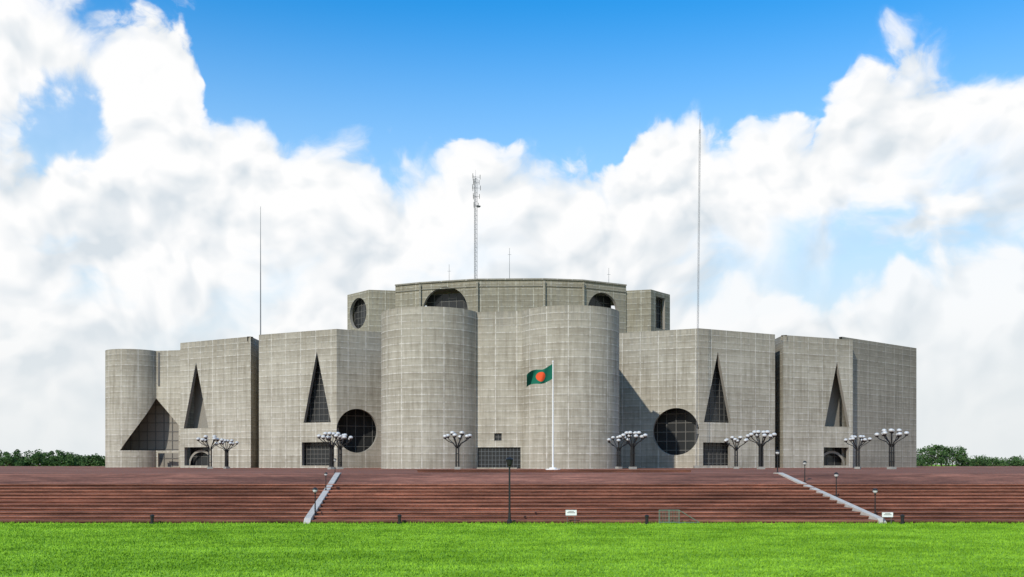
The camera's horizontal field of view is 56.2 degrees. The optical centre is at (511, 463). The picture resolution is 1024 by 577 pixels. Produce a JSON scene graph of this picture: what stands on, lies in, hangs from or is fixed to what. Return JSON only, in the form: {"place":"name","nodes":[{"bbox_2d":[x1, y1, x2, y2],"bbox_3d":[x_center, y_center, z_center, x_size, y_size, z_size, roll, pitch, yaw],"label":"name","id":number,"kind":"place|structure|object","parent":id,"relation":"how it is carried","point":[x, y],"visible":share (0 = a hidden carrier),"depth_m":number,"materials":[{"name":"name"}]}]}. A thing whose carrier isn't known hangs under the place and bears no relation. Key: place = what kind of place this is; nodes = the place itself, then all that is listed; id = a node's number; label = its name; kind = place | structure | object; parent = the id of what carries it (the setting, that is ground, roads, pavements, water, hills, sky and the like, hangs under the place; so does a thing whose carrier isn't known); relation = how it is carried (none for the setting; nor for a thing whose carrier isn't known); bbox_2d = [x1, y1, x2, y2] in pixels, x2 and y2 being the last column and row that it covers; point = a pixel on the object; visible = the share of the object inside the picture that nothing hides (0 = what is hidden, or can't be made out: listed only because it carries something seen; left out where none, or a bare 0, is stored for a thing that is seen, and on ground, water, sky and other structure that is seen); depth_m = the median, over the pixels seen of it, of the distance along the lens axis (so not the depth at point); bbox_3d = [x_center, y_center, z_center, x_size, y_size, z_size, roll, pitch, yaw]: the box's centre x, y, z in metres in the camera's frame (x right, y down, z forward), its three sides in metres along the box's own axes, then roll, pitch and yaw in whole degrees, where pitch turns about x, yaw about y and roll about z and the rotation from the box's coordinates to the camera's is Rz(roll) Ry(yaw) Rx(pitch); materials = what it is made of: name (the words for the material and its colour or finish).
{"place":"outdoors","nodes":[
{"label":"outdoors","id":0,"kind":"place"},
{"bbox_2d":[260,207,260,334],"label":"whip antenna","id":1,"kind":"object","parent":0,"point":[260,270],"visible":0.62,"depth_m":255.89,"materials":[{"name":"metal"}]},
{"bbox_2d":[0,465,1023,576],"bbox_3d":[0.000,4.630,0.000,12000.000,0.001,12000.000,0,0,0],"label":"ground","id":2,"kind":"structure","parent":0,"point":[500,566],"depth_m":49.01,"materials":[{"name":"green plant"}]},
{"bbox_2d":[0,449,104,465],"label":"tree row","id":3,"kind":"object","parent":2,"relation":"on","point":[40,458],"visible":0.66,"depth_m":437.06,"materials":[{"name":"green plant"}]},
{"bbox_2d":[150,514,154,523],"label":"bollard","id":4,"kind":"object","parent":2,"relation":"on","point":[152,516],"visible":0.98,"depth_m":73.80,"materials":[{"name":"black metal"}]},
{"bbox_2d":[397,514,401,523],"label":"bollard","id":5,"kind":"object","parent":2,"relation":"on","point":[399,516],"visible":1,"depth_m":73.90,"materials":[{"name":"black metal"}]},
{"bbox_2d":[505,457,513,523],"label":"lamp post","id":6,"kind":"object","parent":2,"relation":"on","point":[509,461],"visible":0.99,"depth_m":73.92,"materials":[{"name":"black metal"}]},
{"bbox_2d":[0,474,1023,522],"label":"brick stairs","id":7,"kind":"structure","parent":2,"relation":"on","point":[420,498],"depth_m":83.92,"materials":[{"name":"brown brick"}]},
{"bbox_2d":[312,487,317,514],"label":"globe lamp","id":8,"kind":"object","parent":7,"relation":"on","point":[315,489],"visible":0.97,"depth_m":76.96,"materials":[{"name":"black metal"}]},
{"bbox_2d":[304,473,341,523],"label":"stair kerb","id":9,"kind":"structure","parent":7,"relation":"on","point":[309,517],"depth_m":82.05,"materials":[{"name":"paint"}]},
{"bbox_2d":[803,461,806,481],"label":"globe lamp","id":10,"kind":"object","parent":7,"relation":"on","point":[804,462],"visible":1,"depth_m":92.46,"materials":[{"name":"black metal"}]},
{"bbox_2d":[773,473,886,523],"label":"stair kerb","id":11,"kind":"structure","parent":7,"relation":"on","point":[872,516],"depth_m":81.61,"materials":[{"name":"paint"}]},
{"bbox_2d":[834,472,837,496],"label":"globe lamp","id":12,"kind":"object","parent":7,"relation":"on","point":[836,474],"visible":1,"depth_m":84.45,"materials":[{"name":"black metal"}]},
{"bbox_2d":[872,488,877,514],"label":"globe lamp","id":13,"kind":"object","parent":7,"relation":"on","point":[875,491],"visible":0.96,"depth_m":76.95,"materials":[{"name":"black metal"}]},
{"bbox_2d":[566,510,576,522],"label":"notice sign","id":14,"kind":"object","parent":2,"relation":"on","point":[571,512],"visible":0.94,"depth_m":74.08,"materials":[{"name":"white paint"}]},
{"bbox_2d":[659,510,698,523],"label":"metal gate","id":15,"kind":"structure","parent":2,"relation":"on","point":[676,517],"depth_m":73.98,"materials":[{"name":"grey metal"}]},
{"bbox_2d":[882,512,892,523],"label":"notice sign","id":16,"kind":"object","parent":2,"relation":"on","point":[887,514],"visible":0.88,"depth_m":74.08,"materials":[{"name":"white paint"}]},
{"bbox_2d":[900,514,904,523],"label":"bollard","id":17,"kind":"object","parent":2,"relation":"on","point":[902,516],"visible":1,"depth_m":73.79,"materials":[{"name":"black metal"}]},
{"bbox_2d":[916,445,1023,465],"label":"tree row","id":18,"kind":"object","parent":2,"relation":"on","point":[942,454],"visible":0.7,"depth_m":440.54,"materials":[{"name":"green plant"}]},
{"bbox_2d":[0,466,1023,473],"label":"brick plaza","id":19,"kind":"structure","parent":0,"point":[179,470],"depth_m":144.38,"materials":[{"name":"brown brick"}]},
{"bbox_2d":[105,349,179,466],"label":"corner cylinder","id":20,"kind":"object","parent":19,"relation":"on","point":[142,407],"visible":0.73,"depth_m":273.97,"materials":[{"name":"concrete"}]},
{"bbox_2d":[196,435,223,468],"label":"cluster lamp","id":21,"kind":"object","parent":19,"relation":"on","point":[205,439],"visible":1,"depth_m":194.62,"materials":[{"name":"black paint"}]},
{"bbox_2d":[180,336,258,467],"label":"office block","id":22,"kind":"structure","parent":19,"relation":"on","point":[219,388],"depth_m":250.66,"materials":[{"name":"concrete"}]},
{"bbox_2d":[188,450,207,464],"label":"arched window surround","id":23,"kind":"object","parent":22,"relation":"attached to","point":[195,452],"visible":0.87,"depth_m":257.33,"materials":[{"name":"concrete"}]},
{"bbox_2d":[215,439,238,468],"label":"cluster lamp","id":24,"kind":"object","parent":19,"relation":"on","point":[232,443],"visible":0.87,"depth_m":204.88,"materials":[{"name":"grey metal"}]},
{"bbox_2d":[259,329,380,467],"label":"office block left corner","id":25,"kind":"object","parent":19,"relation":"on","point":[313,384],"visible":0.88,"depth_m":236.09,"materials":[{"name":"concrete"}]},
{"bbox_2d":[347,290,394,331],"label":"block","id":26,"kind":"structure","parent":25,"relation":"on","point":[366,309],"depth_m":259.05,"materials":[{"name":"concrete"}]},
{"bbox_2d":[317,432,346,468],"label":"cluster lamp","id":27,"kind":"object","parent":19,"relation":"on","point":[336,435],"visible":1,"depth_m":177.88,"materials":[{"name":"grey metal"}]},
{"bbox_2d":[328,434,352,468],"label":"cluster lamp","id":28,"kind":"object","parent":19,"relation":"on","point":[339,447],"visible":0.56,"depth_m":183.63,"materials":[{"name":"grey metal"}]},
{"bbox_2d":[443,431,471,468],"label":"cluster lamp","id":29,"kind":"object","parent":19,"relation":"on","point":[454,434],"visible":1,"depth_m":177.64,"materials":[{"name":"black paint"}]},
{"bbox_2d":[381,305,618,468],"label":"entrance cylinders","id":30,"kind":"object","parent":19,"relation":"on","point":[446,370],"visible":0.98,"depth_m":199.28,"materials":[{"name":"concrete"}]},
{"bbox_2d":[395,278,626,332],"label":"central drum","id":31,"kind":"object","parent":30,"relation":"on","point":[498,294],"visible":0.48,"depth_m":251.55,"materials":[{"name":"concrete"}]},
{"bbox_2d":[472,172,480,278],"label":"communications mast","id":32,"kind":"object","parent":31,"relation":"on","point":[475,215],"visible":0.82,"depth_m":271.96,"materials":[{"name":"metal"}]},
{"bbox_2d":[508,248,510,277],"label":"roof aerial","id":33,"kind":"object","parent":31,"relation":"on","point":[509,254],"visible":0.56,"depth_m":274.93,"materials":[{"name":"metal"}]},
{"bbox_2d":[527,361,559,469],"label":"flagpole","id":34,"kind":"object","parent":19,"relation":"on","point":[545,375],"visible":1,"depth_m":157.92,"materials":[{"name":"white metal"}]},
{"bbox_2d":[607,436,629,468],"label":"cluster lamp","id":35,"kind":"object","parent":19,"relation":"on","point":[617,448],"visible":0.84,"depth_m":195.72,"materials":[{"name":"grey metal"}]},
{"bbox_2d":[618,431,647,468],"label":"cluster lamp","id":36,"kind":"object","parent":19,"relation":"on","point":[628,434],"visible":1,"depth_m":181.72,"materials":[{"name":"black paint"}]},
{"bbox_2d":[619,328,774,467],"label":"office block right corner","id":37,"kind":"object","parent":19,"relation":"on","point":[658,395],"visible":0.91,"depth_m":235.30,"materials":[{"name":"concrete"}]},
{"bbox_2d":[626,289,669,332],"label":"block","id":38,"kind":"structure","parent":37,"relation":"on","point":[648,310],"depth_m":258.93,"materials":[{"name":"concrete"}]},
{"bbox_2d":[693,129,700,467],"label":"radio mast","id":39,"kind":"object","parent":19,"relation":"on","point":[696,466],"visible":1,"depth_m":224.06,"materials":[{"name":"metal"}]},
{"bbox_2d":[724,436,747,468],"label":"cluster lamp","id":40,"kind":"object","parent":19,"relation":"on","point":[735,447],"visible":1,"depth_m":197.63,"materials":[{"name":"black paint"}]},
{"bbox_2d":[746,430,776,468],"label":"cluster lamp","id":41,"kind":"object","parent":19,"relation":"on","point":[760,450],"visible":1,"depth_m":179.71,"materials":[{"name":"black paint"}]},
{"bbox_2d":[775,450,779,472],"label":"globe lamp","id":42,"kind":"object","parent":19,"relation":"on","point":[777,452],"visible":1,"depth_m":101.94,"materials":[{"name":"black metal"}]},
{"bbox_2d":[775,335,852,467],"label":"office block","id":43,"kind":"structure","parent":19,"relation":"on","point":[813,384],"depth_m":246.36,"materials":[{"name":"concrete"}]},
{"bbox_2d":[824,451,844,464],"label":"arched window surround","id":44,"kind":"object","parent":43,"relation":"attached to","point":[837,453],"visible":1,"depth_m":251.19,"materials":[{"name":"concrete"}]},
{"bbox_2d":[844,435,871,468],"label":"cluster lamp","id":45,"kind":"object","parent":19,"relation":"on","point":[862,438],"visible":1,"depth_m":191.74,"materials":[{"name":"black paint"}]},
{"bbox_2d":[839,337,915,467],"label":"office block","id":46,"kind":"structure","parent":19,"relation":"on","point":[884,385],"depth_m":265.00,"materials":[{"name":"concrete"}]},
{"bbox_2d":[874,428,908,468],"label":"cluster lamp","id":47,"kind":"object","parent":19,"relation":"on","point":[892,431],"visible":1,"depth_m":177.59,"materials":[{"name":"grey metal"}]},
{"bbox_2d":[0,0,1023,464],"label":"sky","id":48,"kind":"structure","parent":0,"point":[861,161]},
{"bbox_2d":[417,470,690,471],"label":"brick wall","id":49,"kind":"structure","parent":0,"point":[554,470],"depth_m":111.75,"materials":[{"name":"brown brick"}]}
]}

